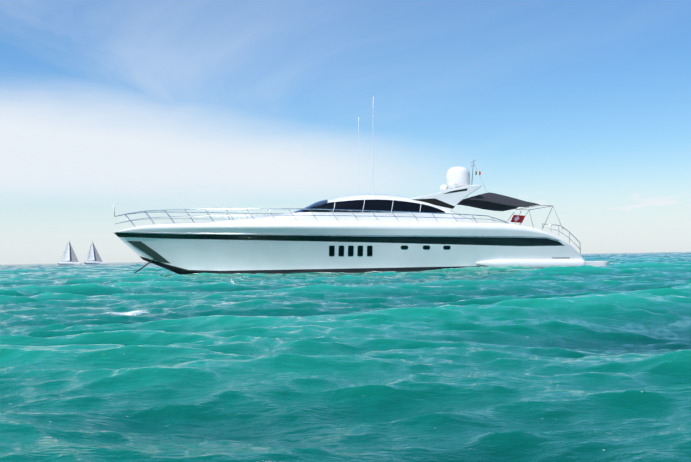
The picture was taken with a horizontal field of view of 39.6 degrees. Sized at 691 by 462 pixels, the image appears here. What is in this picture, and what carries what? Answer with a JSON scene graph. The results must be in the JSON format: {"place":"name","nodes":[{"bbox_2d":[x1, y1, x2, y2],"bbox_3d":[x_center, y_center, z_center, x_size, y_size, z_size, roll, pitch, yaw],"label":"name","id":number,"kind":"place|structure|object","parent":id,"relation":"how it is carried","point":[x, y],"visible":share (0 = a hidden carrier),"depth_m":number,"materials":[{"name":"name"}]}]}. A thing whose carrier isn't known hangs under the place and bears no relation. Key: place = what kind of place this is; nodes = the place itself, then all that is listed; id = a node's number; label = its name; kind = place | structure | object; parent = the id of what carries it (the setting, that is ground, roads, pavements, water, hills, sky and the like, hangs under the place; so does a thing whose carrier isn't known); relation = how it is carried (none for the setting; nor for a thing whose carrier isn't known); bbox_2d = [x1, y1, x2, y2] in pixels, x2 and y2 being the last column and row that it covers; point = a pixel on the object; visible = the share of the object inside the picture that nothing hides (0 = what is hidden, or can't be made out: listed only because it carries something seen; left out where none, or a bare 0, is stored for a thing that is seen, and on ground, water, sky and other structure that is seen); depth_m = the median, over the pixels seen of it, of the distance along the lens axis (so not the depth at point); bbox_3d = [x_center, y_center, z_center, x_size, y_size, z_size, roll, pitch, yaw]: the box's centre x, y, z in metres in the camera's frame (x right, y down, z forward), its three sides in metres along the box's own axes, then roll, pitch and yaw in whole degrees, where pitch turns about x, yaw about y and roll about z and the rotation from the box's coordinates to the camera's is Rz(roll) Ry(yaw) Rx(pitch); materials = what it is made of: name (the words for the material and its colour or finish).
{"place":"outdoors","nodes":[
{"label":"outdoors","id":0,"kind":"place"},
{"bbox_2d":[0,252,690,461],"bbox_3d":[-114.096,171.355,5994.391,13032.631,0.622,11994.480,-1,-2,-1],"label":"sea water","id":1,"kind":"structure","parent":0,"point":[117,362],"depth_m":6.16,"materials":[{"name":"teal liquid"}]},
{"bbox_2d":[58,241,78,264],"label":"sailboat","id":2,"kind":"object","parent":1,"relation":"on","point":[69,256],"visible":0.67,"depth_m":419.26,"materials":[{"name":"white fabric"}]},
{"bbox_2d":[83,241,102,263],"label":"sailboat","id":3,"kind":"object","parent":1,"relation":"on","point":[94,257],"visible":0.77,"depth_m":444.44,"materials":[{"name":"white fabric"}]},
{"bbox_2d":[114,222,583,274],"bbox_3d":[0.040,1.265,48.307,22.950,3.411,5.900,0,-2,-7],"label":"yacht hull","id":4,"kind":"object","parent":1,"relation":"on","point":[257,247],"visible":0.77,"depth_m":46.04,"materials":[{"name":"white plastic"}]},
{"bbox_2d":[134,258,155,272],"bbox_3d":[-10.508,2.499,45.941,3.154,2.393,0.089,0,-2,-37],"label":"anchor","id":5,"kind":"object","parent":4,"relation":"attached to","point":[145,265],"visible":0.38,"depth_m":46.54,"materials":[{"name":"grey metal"}]},
{"bbox_2d":[127,241,169,262],"bbox_3d":[-9.615,1.033,46.875,2.170,1.130,0.194,-1,-2,0],"label":"anchor plate","id":6,"kind":"object","parent":4,"relation":"attached to","point":[146,249],"visible":1,"depth_m":46.87,"materials":[{"name":"grey metal"}]},
{"bbox_2d":[329,246,333,255],"bbox_3d":[-0.655,0.953,45.746,0.230,0.480,0.150,0,-2,-7],"label":"hull window","id":7,"kind":"structure","parent":4,"relation":"in","point":[331,250],"depth_m":45.75,"materials":[{"name":"black glass"}]},
{"bbox_2d":[339,246,343,255],"bbox_3d":[-0.201,0.952,45.745,0.230,0.480,0.141,0,-2,-7],"label":"hull window","id":8,"kind":"structure","parent":4,"relation":"in","point":[341,250],"depth_m":45.75,"materials":[{"name":"black glass"}]},
{"bbox_2d":[210,194,475,221],"bbox_3d":[-1.424,-1.005,48.194,16.600,1.662,4.800,0,-2,-7],"label":"yacht superstructure","id":9,"kind":"object","parent":4,"relation":"on","point":[363,217],"visible":0.56,"depth_m":46.25,"materials":[{"name":"white plastic"}]},
{"bbox_2d":[294,199,327,212],"bbox_3d":[-1.871,-1.185,48.145,1.600,0.715,4.154,0,-2,-7],"label":"windshield","id":10,"kind":"object","parent":9,"relation":"attached to","point":[321,202],"visible":0.62,"depth_m":46.48,"materials":[{"name":"blue glass"}]},
{"bbox_2d":[358,97,373,193],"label":"yacht antennas","id":11,"kind":"object","parent":9,"relation":"on","point":[358,143],"visible":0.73,"depth_m":50.28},
{"bbox_2d":[302,199,444,212],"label":"cabin windows","id":12,"kind":"structure","parent":9,"relation":"in","point":[380,205],"depth_m":46.24,"materials":[{"name":"black glass"}]},
{"bbox_2d":[114,204,580,254],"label":"yacht rails","id":13,"kind":"object","parent":4,"relation":"attached to","point":[314,216],"visible":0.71,"depth_m":46.03,"materials":[{"name":"silver metal"}]},
{"bbox_2d":[348,246,352,255],"bbox_3d":[0.252,0.953,45.751,0.230,0.480,0.131,0,-2,-7],"label":"hull window","id":14,"kind":"structure","parent":4,"relation":"in","point":[350,250],"depth_m":45.75,"materials":[{"name":"black glass"}]},
{"bbox_2d":[358,246,362,255],"bbox_3d":[0.704,0.953,45.763,0.230,0.480,0.119,0,-2,-7],"label":"hull window","id":15,"kind":"structure","parent":4,"relation":"in","point":[360,250],"depth_m":45.76,"materials":[{"name":"black glass"}]},
{"bbox_2d":[367,246,371,255],"bbox_3d":[1.155,0.953,45.782,0.230,0.480,0.108,0,-2,-7],"label":"hull window","id":16,"kind":"structure","parent":4,"relation":"in","point":[369,250],"depth_m":45.78,"materials":[{"name":"black glass"}]},
{"bbox_2d":[409,185,481,210],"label":"radar arch","id":17,"kind":"structure","parent":4,"relation":"attached to","point":[454,198],"depth_m":47.07,"materials":[{"name":"white plastic"}]},
{"bbox_2d":[448,181,456,188],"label":"small radar dome","id":18,"kind":"structure","parent":17,"relation":"on","point":[452,185],"depth_m":48.01,"materials":[{"name":"white plastic"}]},
{"bbox_2d":[444,188,467,193],"bbox_3d":[5.366,-1.949,47.094,1.305,0.276,0.001,-1,-2,-7],"label":"air vent","id":19,"kind":"object","parent":17,"relation":"attached to","point":[457,191],"visible":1,"depth_m":47.11,"materials":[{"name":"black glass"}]},
{"bbox_2d":[446,166,469,187],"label":"radar dome","id":20,"kind":"structure","parent":17,"relation":"on","point":[459,176],"depth_m":48.65,"materials":[{"name":"white plastic"}]},
{"bbox_2d":[467,196,562,228],"bbox_3d":[8.103,-0.856,49.371,4.823,1.797,4.529,0,-2,-7],"label":"awning frame","id":21,"kind":"object","parent":4,"relation":"on","point":[537,208],"visible":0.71,"depth_m":48.37,"materials":[{"name":"silver metal"}]},
{"bbox_2d":[457,192,539,210],"bbox_3d":[7.583,-1.552,49.328,3.653,0.862,4.107,0,-2,-7],"label":"awning","id":22,"kind":"object","parent":21,"relation":"attached to","point":[492,201],"visible":0.94,"depth_m":49.08,"materials":[{"name":"black fabric"}]},
{"bbox_2d":[476,260,585,268],"bbox_3d":[9.006,1.690,46.680,5.450,0.600,0.348,0,-2,-7],"label":"hull sponson","id":23,"kind":"object","parent":4,"relation":"attached to","point":[541,264],"visible":0.54,"depth_m":46.55,"materials":[{"name":"white plastic"}]},
{"bbox_2d":[585,261,608,266],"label":"swim platform","id":24,"kind":"structure","parent":4,"relation":"attached to","point":[598,263],"depth_m":47.47,"materials":[{"name":"white plastic"}]},
{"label":"yacht flag staff","id":25,"kind":"object","parent":4,"relation":"attached to","visible":0},
{"bbox_2d":[510,215,524,222],"bbox_3d":[8.667,-0.609,48.224,0.800,0.410,0.066,0,-2,-7],"label":"yacht ensign","id":26,"kind":"object","parent":25,"relation":"attached to","point":[518,218],"visible":1,"depth_m":48.21,"materials":[{"name":"red fabric"}]},
{"bbox_3d":[5.614,-1.967,49.096,1.736,0.519,3.240,0,-2,-7],"label":"yacht","id":27,"kind":"object","parent":4,"relation":"on","visible":0},
{"bbox_2d":[440,184,447,190],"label":"small radar dome","id":28,"kind":"structure","parent":27,"relation":"on","point":[443,187],"depth_m":49.80,"materials":[{"name":"white plastic"}]},
{"bbox_2d":[0,0,690,263],"label":"sky","id":29,"kind":"structure","parent":0,"point":[581,109],"materials":[{"name":"blue"}]},
{"bbox_2d":[412,198,454,208],"bbox_3d":[4.309,-1.343,46.945,2.170,0.500,0.001,0,-2,-7],"label":"window","id":30,"kind":"structure","parent":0,"point":[434,201],"depth_m":46.97,"materials":[{"name":"black glass"}]}
]}

